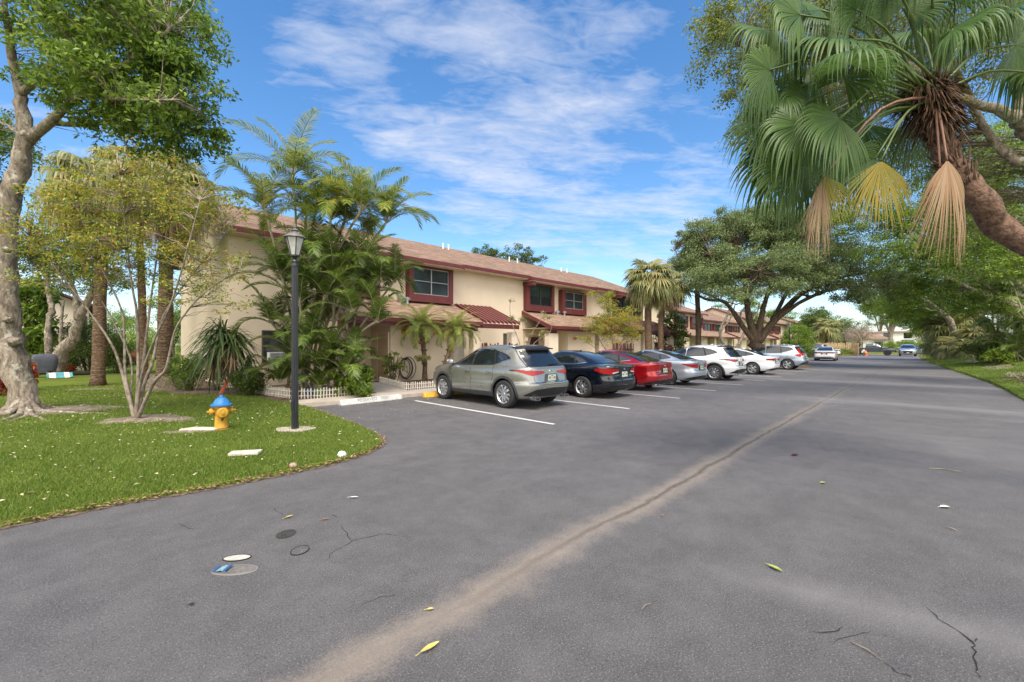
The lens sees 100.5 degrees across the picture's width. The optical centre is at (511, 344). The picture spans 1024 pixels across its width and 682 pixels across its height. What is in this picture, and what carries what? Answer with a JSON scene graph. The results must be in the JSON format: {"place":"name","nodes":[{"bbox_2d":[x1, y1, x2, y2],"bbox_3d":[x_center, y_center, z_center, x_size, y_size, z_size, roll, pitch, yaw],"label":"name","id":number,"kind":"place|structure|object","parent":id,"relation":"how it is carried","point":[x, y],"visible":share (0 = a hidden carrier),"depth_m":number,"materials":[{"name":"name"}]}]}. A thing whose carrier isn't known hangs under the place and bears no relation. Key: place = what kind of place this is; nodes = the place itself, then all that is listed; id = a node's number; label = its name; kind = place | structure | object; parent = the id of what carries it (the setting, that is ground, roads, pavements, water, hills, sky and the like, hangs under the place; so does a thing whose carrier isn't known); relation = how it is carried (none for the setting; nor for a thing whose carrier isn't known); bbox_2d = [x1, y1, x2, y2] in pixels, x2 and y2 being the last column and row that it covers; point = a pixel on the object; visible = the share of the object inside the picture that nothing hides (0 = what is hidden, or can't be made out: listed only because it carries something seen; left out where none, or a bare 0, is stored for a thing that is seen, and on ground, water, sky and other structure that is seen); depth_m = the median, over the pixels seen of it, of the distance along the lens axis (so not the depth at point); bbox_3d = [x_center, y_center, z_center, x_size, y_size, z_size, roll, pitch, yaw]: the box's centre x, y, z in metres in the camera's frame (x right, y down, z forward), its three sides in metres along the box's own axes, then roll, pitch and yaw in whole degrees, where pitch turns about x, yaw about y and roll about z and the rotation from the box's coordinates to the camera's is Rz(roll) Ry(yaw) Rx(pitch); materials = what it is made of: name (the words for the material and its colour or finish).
{"place":"outdoors","nodes":[
{"label":"outdoors","id":0,"kind":"place"},
{"bbox_2d":[31,354,57,377],"bbox_3d":[-22.956,1.025,20.907,0.606,1.160,0.930,0,0,41],"label":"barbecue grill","id":1,"kind":"object","parent":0,"point":[47,362],"visible":0.7,"depth_m":20.75,"materials":[{"name":"metal"}]},
{"bbox_2d":[0,360,380,526],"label":"lawn","id":2,"kind":"structure","parent":0,"point":[43,380],"depth_m":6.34,"materials":[{"name":"green plant"}]},
{"bbox_2d":[0,107,49,205],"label":"shade tree","id":3,"kind":"object","parent":2,"relation":"on","point":[4,152],"visible":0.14,"depth_m":17.33,"materials":[{"name":"green plant"}]},
{"bbox_2d":[19,276,67,373],"bbox_3d":[-26.183,-1.127,23.333,2.556,5.476,2.632,0,0,-45],"label":"shrub","id":4,"kind":"object","parent":2,"relation":"on","point":[35,310],"visible":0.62,"depth_m":22.92,"materials":[{"name":"green plant"}]},
{"bbox_2d":[19,278,92,369],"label":"townhouse","id":5,"kind":"structure","parent":2,"relation":"on","point":[68,308],"depth_m":26.60,"materials":[{"name":"paint"}]},
{"bbox_2d":[15,406,127,415],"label":"bare soil","id":6,"kind":"structure","parent":2,"relation":"on","point":[69,408],"depth_m":10.41,"materials":[{"name":"beige soil"}]},
{"bbox_2d":[30,150,131,386],"bbox_3d":[-16.150,-2.799,16.595,3.627,8.908,3.800,0,0,-45],"label":"cabbage palm","id":7,"kind":"object","parent":2,"relation":"on","point":[98,361],"visible":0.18,"depth_m":16.20,"materials":[{"name":"green plant"}]},
{"bbox_2d":[18,219,148,373],"bbox_3d":[-22.715,-2.587,22.105,7.156,8.572,3.470,0,0,1],"label":"background tree","id":8,"kind":"object","parent":2,"relation":"on","point":[65,347],"visible":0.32,"depth_m":21.85,"materials":[{"name":"green plant"}]},
{"bbox_2d":[53,317,131,370],"bbox_3d":[-24.189,0.031,24.454,3.478,3.306,3.299,0,0,-45],"label":"shrub","id":9,"kind":"object","parent":2,"relation":"on","point":[84,344],"visible":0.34,"depth_m":23.96,"materials":[{"name":"green plant"}]},
{"bbox_2d":[89,333,135,373],"bbox_3d":[-22.265,0.539,23.947,1.988,2.384,2.178,0,0,-20],"label":"shrub","id":10,"kind":"object","parent":2,"relation":"on","point":[110,355],"visible":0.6,"depth_m":23.78,"materials":[{"name":"green plant"}]},
{"bbox_2d":[0,0,242,423],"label":"shade tree","id":11,"kind":"object","parent":2,"relation":"on","point":[151,37],"visible":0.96,"depth_m":9.37,"materials":[{"name":"green plant"}]},
{"bbox_2d":[77,145,173,379],"bbox_3d":[-15.555,-3.221,17.542,3.679,9.746,3.571,0,0,8],"label":"cabbage palm","id":12,"kind":"object","parent":2,"relation":"on","point":[142,308],"visible":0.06,"depth_m":17.47,"materials":[{"name":"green plant"}]},
{"bbox_2d":[0,136,258,417],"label":"crape myrtle","id":13,"kind":"object","parent":2,"relation":"on","point":[89,235],"visible":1,"depth_m":8.77,"materials":[{"name":"green plant"}]},
{"bbox_2d":[97,414,198,423],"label":"bare soil","id":14,"kind":"structure","parent":2,"relation":"on","point":[163,417],"depth_m":9.02,"materials":[{"name":"beige soil"}]},
{"bbox_2d":[146,289,180,356],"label":"background tree","id":15,"kind":"object","parent":2,"relation":"on","point":[177,314],"visible":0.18,"depth_m":39.61,"materials":[{"name":"green plant"}]},
{"bbox_2d":[0,390,377,507],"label":"lawn litter","id":16,"kind":"object","parent":2,"relation":"on","point":[143,437],"visible":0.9,"depth_m":7.23,"materials":[{"name":"beige plant"}]},
{"bbox_2d":[149,374,244,394],"bbox_3d":[-14.255,1.625,17.989,2.280,0.060,14.400,0,0,-45],"label":"mulch bed","id":17,"kind":"object","parent":2,"relation":"on","point":[203,389],"visible":0.25,"depth_m":14.85,"materials":[{"name":"brown soil"}]},
{"bbox_2d":[93,148,224,391],"bbox_3d":[-12.358,-2.555,15.141,3.525,8.446,3.565,0,0,8],"label":"cabbage palm","id":18,"kind":"object","parent":17,"relation":"on","point":[166,334],"visible":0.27,"depth_m":14.89,"materials":[{"name":"green plant"}]},
{"bbox_2d":[164,352,207,390],"bbox_3d":[-11.296,0.942,14.890,1.370,1.412,1.471,0,0,-45],"label":"bush","id":19,"kind":"object","parent":17,"relation":"on","point":[175,374],"visible":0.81,"depth_m":14.68,"materials":[{"name":"green plant"}]},
{"bbox_2d":[207,395,235,430],"bbox_3d":[-5.474,1.289,8.019,0.367,0.670,0.367,0,0,4],"label":"fire hydrant","id":20,"kind":"object","parent":2,"relation":"on","point":[220,410],"visible":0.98,"depth_m":7.92,"materials":[{"name":"yellow metal"}]},
{"bbox_2d":[177,316,267,394],"bbox_3d":[-9.222,0.541,13.659,2.387,2.950,2.293,0,0,-45],"label":"yucca","id":21,"kind":"object","parent":2,"relation":"on","point":[224,350],"visible":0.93,"depth_m":13.35,"materials":[{"name":"green plant"}]},
{"bbox_2d":[226,363,270,395],"bbox_3d":[-8.248,1.121,13.405,1.176,1.107,1.069,0,0,-45],"label":"shrub","id":22,"kind":"object","parent":2,"relation":"on","point":[252,383],"visible":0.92,"depth_m":13.24,"materials":[{"name":"green plant"}]},
{"bbox_2d":[231,384,357,401],"bbox_3d":[-7.389,1.630,14.849,3.050,0.060,5.950,0,0,-45],"label":"mulch bed","id":23,"kind":"object","parent":2,"relation":"on","point":[276,398],"visible":0.12,"depth_m":13.43,"materials":[{"name":"brown soil"}]},
{"bbox_2d":[255,385,358,398],"bbox_3d":[-6.490,1.448,14.112,2.849,0.346,3.264,0,0,-45],"label":"picket fence","id":24,"kind":"object","parent":23,"relation":"on","point":[268,388],"visible":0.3,"depth_m":12.91,"materials":[{"name":"white paint"}]},
{"bbox_2d":[243,304,389,387],"bbox_3d":[-5.923,0.071,13.121,4.167,2.554,3.095,0,0,-5],"label":"areca palm","id":25,"kind":"object","parent":23,"relation":"on","point":[330,347],"visible":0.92,"depth_m":12.84,"materials":[{"name":"green plant"}]},
{"bbox_2d":[206,106,440,391],"bbox_3d":[-6.110,-3.007,14.259,7.112,9.256,4.446,0,0,5],"label":"areca palm","id":26,"kind":"object","parent":23,"relation":"on","point":[342,195],"visible":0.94,"depth_m":13.91,"materials":[{"name":"green plant"}]},
{"bbox_2d":[223,205,424,394],"bbox_3d":[-5.833,-1.498,14.145,5.780,6.264,5.532,0,0,-45],"label":"areca palm","id":27,"kind":"object","parent":23,"relation":"on","point":[366,282],"visible":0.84,"depth_m":13.47,"materials":[{"name":"green plant"}]},
{"bbox_2d":[327,360,375,395],"bbox_3d":[-4.995,1.051,13.310,1.388,1.273,1.313,0,0,-1],"label":"shrub","id":28,"kind":"object","parent":23,"relation":"on","point":[363,375],"visible":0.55,"depth_m":13.12,"materials":[{"name":"green plant"}]},
{"bbox_2d":[276,224,315,431],"bbox_3d":[-4.115,-0.305,8.027,0.691,3.940,0.544,0,0,25],"label":"lamp post","id":29,"kind":"object","parent":2,"relation":"on","point":[294,238],"visible":0.96,"depth_m":7.98,"materials":[{"name":"black metal"}]},
{"bbox_2d":[289,388,436,406],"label":"sidewalk","id":30,"kind":"structure","parent":0,"point":[314,402],"depth_m":12.51,"materials":[{"name":"concrete"}]},
{"bbox_2d":[352,382,374,396],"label":"shrub","id":31,"kind":"object","parent":30,"relation":"on","point":[364,390],"visible":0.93,"depth_m":12.58,"materials":[{"name":"green plant"}]},
{"bbox_2d":[324,378,406,392],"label":"walkway","id":32,"kind":"structure","parent":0,"point":[379,387],"depth_m":15.38,"materials":[{"name":"concrete"}]},
{"bbox_2d":[384,379,435,389],"bbox_3d":[4.561,1.630,25.597,27.350,0.060,4.050,0,0,-45],"label":"mulch bed","id":33,"kind":"object","parent":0,"point":[414,381],"depth_m":17.59,"materials":[{"name":"white wood"}]},
{"bbox_2d":[382,351,405,379],"bbox_3d":[-4.896,0.921,17.559,1.035,1.391,0.697,0,0,8],"label":"shrub","id":34,"kind":"object","parent":33,"relation":"on","point":[391,367],"visible":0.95,"depth_m":17.54,"materials":[{"name":"green plant"}]},
{"bbox_2d":[379,377,435,389],"bbox_3d":[-3.650,1.453,17.061,3.434,0.335,3.318,0,0,-45],"label":"picket fence","id":35,"kind":"object","parent":33,"relation":"on","point":[394,383],"visible":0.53,"depth_m":15.32,"materials":[{"name":"white paint"}]},
{"bbox_2d":[392,303,448,382],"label":"pygmy date palm","id":36,"kind":"object","parent":33,"relation":"on","point":[422,335],"visible":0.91,"depth_m":17.98,"materials":[{"name":"green plant"}]},
{"bbox_2d":[430,307,479,363],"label":"pygmy date palm","id":37,"kind":"object","parent":33,"relation":"on","point":[455,325],"visible":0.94,"depth_m":18.93,"materials":[{"name":"green plant"}]},
{"bbox_2d":[508,298,552,344],"bbox_3d":[0.925,-0.417,21.982,2.352,4.043,0.644,0,0,-3],"label":"frangipani","id":38,"kind":"object","parent":33,"relation":"on","point":[531,333],"visible":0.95,"depth_m":21.99,"materials":[{"name":"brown plant"}]},
{"bbox_2d":[575,290,644,350],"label":"tree","id":39,"kind":"object","parent":33,"relation":"on","point":[610,323],"visible":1,"depth_m":25.48,"materials":[{"name":"green plant"}]},
{"bbox_2d":[621,258,679,349],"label":"cabbage palm","id":40,"kind":"object","parent":33,"relation":"on","point":[648,290],"visible":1,"depth_m":29.04,"materials":[{"name":"green plant"}]},
{"bbox_2d":[654,271,693,349],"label":"cabbage palm","id":41,"kind":"object","parent":33,"relation":"on","point":[679,298],"visible":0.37,"depth_m":33.64,"materials":[{"name":"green plant"}]},
{"bbox_2d":[131,346,813,373],"bbox_3d":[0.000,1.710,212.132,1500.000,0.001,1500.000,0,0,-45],"label":"ground","id":42,"kind":"structure","parent":0,"point":[175,347],"depth_m":83.53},
{"bbox_2d":[89,304,135,332],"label":"background tree","id":43,"kind":"object","parent":42,"relation":"on","point":[131,318],"visible":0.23,"depth_m":47.07,"materials":[{"name":"green plant"}]},
{"bbox_2d":[90,313,155,354],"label":"background tree","id":44,"kind":"object","parent":42,"relation":"on","point":[131,334],"visible":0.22,"depth_m":44.04,"materials":[{"name":"green plant"}]},
{"bbox_2d":[470,243,510,259],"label":"background tree","id":45,"kind":"object","parent":42,"relation":"on","point":[491,252],"visible":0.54,"depth_m":45.35,"materials":[{"name":"green plant"}]},
{"bbox_2d":[499,243,546,266],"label":"background tree","id":46,"kind":"object","parent":42,"relation":"on","point":[522,257],"visible":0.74,"depth_m":45.80,"materials":[{"name":"green plant"}]},
{"bbox_2d":[0,355,1023,681],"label":"road","id":47,"kind":"structure","parent":0,"point":[520,549],"depth_m":3.40,"materials":[{"name":"grey asphalt"}]},
{"bbox_2d":[0,434,384,528],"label":"soil edge","id":48,"kind":"object","parent":47,"relation":"on","point":[105,507],"visible":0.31,"depth_m":4.68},
{"bbox_2d":[1,405,387,525],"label":"edge litter","id":49,"kind":"object","parent":48,"relation":"on","point":[121,501],"visible":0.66,"depth_m":4.86,"materials":[{"name":"brown plant"}]},
{"bbox_2d":[211,564,258,575],"bbox_3d":[-2.027,1.638,3.113,0.327,0.022,0.147,0,0,-6],"label":"utility cover","id":50,"kind":"object","parent":47,"relation":"on","point":[236,569],"visible":1,"depth_m":3.10,"materials":[{"name":"grey concrete"}]},
{"bbox_2d":[338,394,402,405],"bbox_3d":[-4.052,1.575,12.325,0.240,0.142,1.960,0,0,41],"label":"wheel stop","id":51,"kind":"object","parent":47,"relation":"on","point":[368,399],"visible":1,"depth_m":12.17,"materials":[{"name":"grey paint"}]},
{"bbox_2d":[433,343,568,407],"bbox_3d":[-0.550,0.800,12.680,4.644,1.700,2.215,0,0,45],"label":"parked car","id":52,"kind":"object","parent":47,"relation":"on","point":[507,376],"visible":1,"depth_m":11.31,"materials":[{"name":"silver metal"}]},
{"bbox_2d":[553,350,634,397],"bbox_3d":[1.881,0.907,14.831,4.643,1.487,2.185,0,0,45],"label":"parked car","id":53,"kind":"object","parent":47,"relation":"on","point":[588,373],"visible":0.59,"depth_m":13.29,"materials":[{"name":"black paint"}]},
{"bbox_2d":[596,350,673,389],"bbox_3d":[3.791,0.911,17.023,4.942,1.477,2.205,0,0,45],"label":"parked car","id":54,"kind":"object","parent":47,"relation":"on","point":[650,371],"visible":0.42,"depth_m":15.24,"materials":[{"name":"red paint"}]},
{"bbox_2d":[636,349,707,384],"bbox_3d":[6.039,0.916,19.059,4.892,1.467,2.205,0,0,45],"label":"parked car","id":55,"kind":"object","parent":47,"relation":"on","point":[685,368],"visible":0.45,"depth_m":17.29,"materials":[{"name":"grey paint"}]},
{"bbox_2d":[674,344,745,380],"bbox_3d":[8.975,0.800,21.215,4.644,1.700,2.215,0,0,45],"label":"parked car","id":56,"kind":"object","parent":47,"relation":"on","point":[725,361],"visible":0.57,"depth_m":19.66,"materials":[{"name":"white paint"}]},
{"bbox_2d":[734,348,779,374],"bbox_3d":[13.004,0.916,25.105,4.643,1.467,2.185,0,0,45],"label":"parked car","id":57,"kind":"object","parent":47,"relation":"on","point":[755,362],"visible":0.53,"depth_m":23.51,"materials":[{"name":"white paint"}]},
{"bbox_2d":[754,344,808,369],"bbox_3d":[17.886,0.792,29.698,4.549,1.715,2.175,0,0,45],"label":"parked car","id":58,"kind":"object","parent":47,"relation":"on","point":[792,356],"visible":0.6,"depth_m":28.22,"materials":[{"name":"silver metal"}]},
{"bbox_2d":[780,365,812,367],"bbox_3d":[20.117,1.620,32.986,3.300,0.120,5.300,0,0,-45],"label":"island bed","id":59,"kind":"object","parent":47,"relation":"on","point":[807,366],"visible":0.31,"depth_m":30.73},
{"bbox_2d":[677,199,921,349],"bbox_3d":[21.138,-4.998,34.097,17.928,13.685,11.552,0,0,-9],"label":"live oak","id":60,"kind":"object","parent":59,"relation":"on","point":[797,270],"visible":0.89,"depth_m":31.31,"materials":[{"name":"green plant"}]},
{"bbox_2d":[779,323,818,354],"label":"shrub","id":61,"kind":"object","parent":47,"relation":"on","point":[803,340],"visible":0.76,"depth_m":45.50,"materials":[{"name":"green plant"}]},
{"bbox_2d":[814,347,839,360],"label":"parked car","id":62,"kind":"object","parent":47,"relation":"on","point":[825,353],"visible":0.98,"depth_m":43.41,"materials":[{"name":"white paint"}]},
{"bbox_2d":[850,344,895,355],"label":"pickup truck","id":63,"kind":"object","parent":47,"relation":"on","point":[876,348],"visible":0.81,"depth_m":65.84,"materials":[{"name":"grey paint"}]},
{"bbox_2d":[0,0,1023,344],"label":"sky","id":64,"kind":"structure","parent":0,"point":[572,132],"materials":[{"name":"blue"}]},
{"bbox_2d":[864,351,898,353],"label":"lawn","id":65,"kind":"structure","parent":0,"point":[880,352],"depth_m":80.63,"materials":[{"name":"green plant"}]},
{"bbox_2d":[786,305,838,342],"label":"background tree","id":66,"kind":"object","parent":65,"relation":"on","point":[812,318],"visible":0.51,"depth_m":87.27,"materials":[{"name":"green plant"}]},
{"bbox_2d":[829,315,866,348],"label":"background tree","id":67,"kind":"object","parent":65,"relation":"on","point":[848,323],"visible":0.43,"depth_m":111.24,"materials":[{"name":"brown plant"}]},
{"bbox_2d":[837,320,878,347],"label":"background tree","id":68,"kind":"object","parent":65,"relation":"on","point":[859,339],"visible":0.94,"depth_m":95.65,"materials":[{"name":"grey plant"}]},
{"bbox_2d":[846,290,916,346],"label":"background tree","id":69,"kind":"object","parent":65,"relation":"on","point":[864,309],"visible":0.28,"depth_m":94.13,"materials":[{"name":"green plant"}]},
{"bbox_2d":[870,331,922,348],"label":"house","id":70,"kind":"structure","parent":65,"relation":"on","point":[898,336],"depth_m":111.44,"materials":[{"name":"white paint"}]},
{"bbox_2d":[919,352,1023,399],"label":"verge","id":71,"kind":"structure","parent":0,"point":[927,359],"depth_m":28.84,"materials":[{"name":"green plant"}]},
{"bbox_2d":[681,0,1023,252],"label":"ficus tree","id":72,"kind":"object","parent":71,"relation":"on","point":[1006,154],"visible":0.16,"depth_m":11.69,"materials":[{"name":"green plant"}]},
{"bbox_2d":[718,0,1023,265],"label":"fountain palm","id":73,"kind":"object","parent":71,"relation":"on","point":[813,153],"visible":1,"depth_m":4.73,"materials":[{"name":"green plant"}]},
{"bbox_2d":[865,239,974,330],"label":"roadside tree","id":74,"kind":"object","parent":71,"relation":"on","point":[918,315],"visible":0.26,"depth_m":45.45,"materials":[{"name":"green plant"}]},
{"bbox_2d":[819,113,1023,316],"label":"roadside tree","id":75,"kind":"object","parent":71,"relation":"on","point":[923,287],"visible":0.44,"depth_m":27.35,"materials":[{"name":"green plant"}]},
{"bbox_2d":[918,316,959,349],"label":"fan palm","id":76,"kind":"object","parent":71,"relation":"on","point":[932,330],"visible":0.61,"depth_m":43.80,"materials":[{"name":"green plant"}]},
{"bbox_2d":[929,336,971,359],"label":"fan palm","id":77,"kind":"object","parent":71,"relation":"on","point":[940,349],"visible":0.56,"depth_m":40.94,"materials":[{"name":"green plant"}]},
{"bbox_2d":[937,308,990,336],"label":"fan palm","id":78,"kind":"object","parent":71,"relation":"on","point":[968,320],"visible":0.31,"depth_m":42.27,"materials":[{"name":"green plant"}]},
{"bbox_2d":[908,106,1023,290],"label":"roadside tree","id":79,"kind":"object","parent":71,"relation":"on","point":[997,261],"visible":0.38,"depth_m":17.32,"materials":[{"name":"green plant"}]},
{"bbox_2d":[949,323,1002,342],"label":"fan palm","id":80,"kind":"object","parent":71,"relation":"on","point":[968,331],"visible":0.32,"depth_m":39.98,"materials":[{"name":"green plant"}]},
{"bbox_2d":[930,190,1023,320],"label":"roadside tree","id":81,"kind":"object","parent":71,"relation":"on","point":[981,287],"visible":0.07,"depth_m":33.71,"materials":[{"name":"green plant"}]},
{"bbox_2d":[946,309,1022,353],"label":"feather palm","id":82,"kind":"object","parent":71,"relation":"on","point":[995,328],"visible":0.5,"depth_m":30.02,"materials":[{"name":"green plant"}]},
{"bbox_2d":[956,335,1023,363],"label":"shrub","id":83,"kind":"object","parent":71,"relation":"on","point":[978,348],"visible":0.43,"depth_m":29.38,"materials":[{"name":"green plant"}]},
{"bbox_2d":[971,242,1023,330],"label":"climbing philodendron","id":84,"kind":"object","parent":71,"relation":"on","point":[1018,319],"visible":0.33,"depth_m":26.35,"materials":[{"name":"green plant"}]},
{"bbox_2d":[981,362,1015,368],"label":"bare soil","id":85,"kind":"structure","parent":71,"relation":"on","point":[993,366],"depth_m":26.39,"materials":[{"name":"brown soil"}]},
{"bbox_2d":[979,346,1016,363],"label":"shrub","id":86,"kind":"object","parent":85,"relation":"on","point":[998,356],"visible":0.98,"depth_m":26.89,"materials":[{"name":"green plant"}]},
{"bbox_2d":[975,319,1023,362],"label":"feather palm","id":87,"kind":"object","parent":71,"relation":"on","point":[1013,346],"visible":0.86,"depth_m":26.99,"materials":[{"name":"green plant"}]},
{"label":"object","id":88,"kind":"structure","parent":0,"visible":0},
{"bbox_2d":[818,342,858,355],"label":"picket fence","id":89,"kind":"object","parent":88,"relation":"on","point":[854,348],"visible":0.56,"depth_m":66.47,"materials":[{"name":"beige wood"}]},
{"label":"front yard","id":90,"kind":"structure","parent":0,"visible":0},
{"bbox_2d":[174,202,678,387],"bbox_3d":[-2.148,-2.560,30.722,33.790,8.420,14.314,0,0,-45],"label":"townhouse row","id":91,"kind":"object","parent":90,"relation":"on","point":[457,282],"visible":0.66,"depth_m":22.16,"materials":[{"name":"beige paint"}]},
{"bbox_2d":[262,330,288,362],"bbox_3d":[-9.270,0.065,17.027,1.330,1.270,0.190,0,0,-45],"label":"window","id":92,"kind":"structure","parent":91,"relation":"in","point":[265,341],"depth_m":16.69,"materials":[{"name":"grey glass"}]},
{"bbox_2d":[377,332,388,378],"bbox_3d":[-5.756,0.495,18.880,0.160,2.090,1.020,0,0,-45],"label":"door","id":93,"kind":"structure","parent":91,"relation":"in","point":[382,343],"depth_m":18.97,"materials":[{"name":"beige paint"}]},
{"bbox_2d":[405,264,452,304],"bbox_3d":[-4.204,-3.060,21.860,2.670,1.820,0.380,0,0,-45],"label":"window","id":94,"kind":"structure","parent":91,"relation":"in","point":[434,285],"depth_m":21.78,"materials":[{"name":"red paint"}]},
{"bbox_2d":[523,283,554,312],"bbox_3d":[1.789,-3.060,27.853,2.680,1.820,0.380,0,0,-45],"label":"window","id":95,"kind":"structure","parent":91,"relation":"in","point":[539,297],"depth_m":27.77,"materials":[{"name":"red paint"}]},
{"bbox_2d":[558,290,586,315],"bbox_3d":[4.345,-2.975,30.409,2.850,1.650,0.380,0,0,-45],"label":"window","id":96,"kind":"structure","parent":91,"relation":"in","point":[572,302],"depth_m":30.27,"materials":[{"name":"red paint"}]},
{"bbox_2d":[652,308,691,350],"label":"broadleaf tree","id":97,"kind":"object","parent":90,"relation":"on","point":[679,320],"visible":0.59,"depth_m":37.61,"materials":[{"name":"green plant"}]},
{"bbox_2d":[643,304,718,348],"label":"townhouse","id":98,"kind":"structure","parent":90,"relation":"on","point":[689,315],"depth_m":55.96,"materials":[{"name":"beige paint"}]},
{"bbox_2d":[665,215,737,344],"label":"slender tree","id":99,"kind":"object","parent":90,"relation":"on","point":[686,240],"visible":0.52,"depth_m":34.52,"materials":[{"name":"green plant"}]},
{"bbox_2d":[701,311,749,348],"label":"townhouse","id":100,"kind":"structure","parent":90,"relation":"on","point":[731,334],"depth_m":67.10,"materials":[{"name":"beige paint"}]},
{"bbox_2d":[711,286,743,344],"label":"tree","id":101,"kind":"object","parent":90,"relation":"on","point":[722,327],"visible":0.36,"depth_m":43.93,"materials":[{"name":"brown plant"}]},
{"bbox_2d":[704,307,787,349],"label":"townhouse","id":102,"kind":"structure","parent":90,"relation":"on","point":[776,332],"depth_m":80.54,"materials":[{"name":"beige paint"}]},
{"bbox_2d":[809,317,844,342],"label":"fountain palm","id":103,"kind":"object","parent":90,"relation":"on","point":[826,333],"visible":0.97,"depth_m":69.28,"materials":[{"name":"green plant"}]},
{"bbox_2d":[822,332,888,349],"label":"house","id":104,"kind":"structure","parent":90,"relation":"on","point":[879,340],"depth_m":111.10,"materials":[{"name":"white paint"}]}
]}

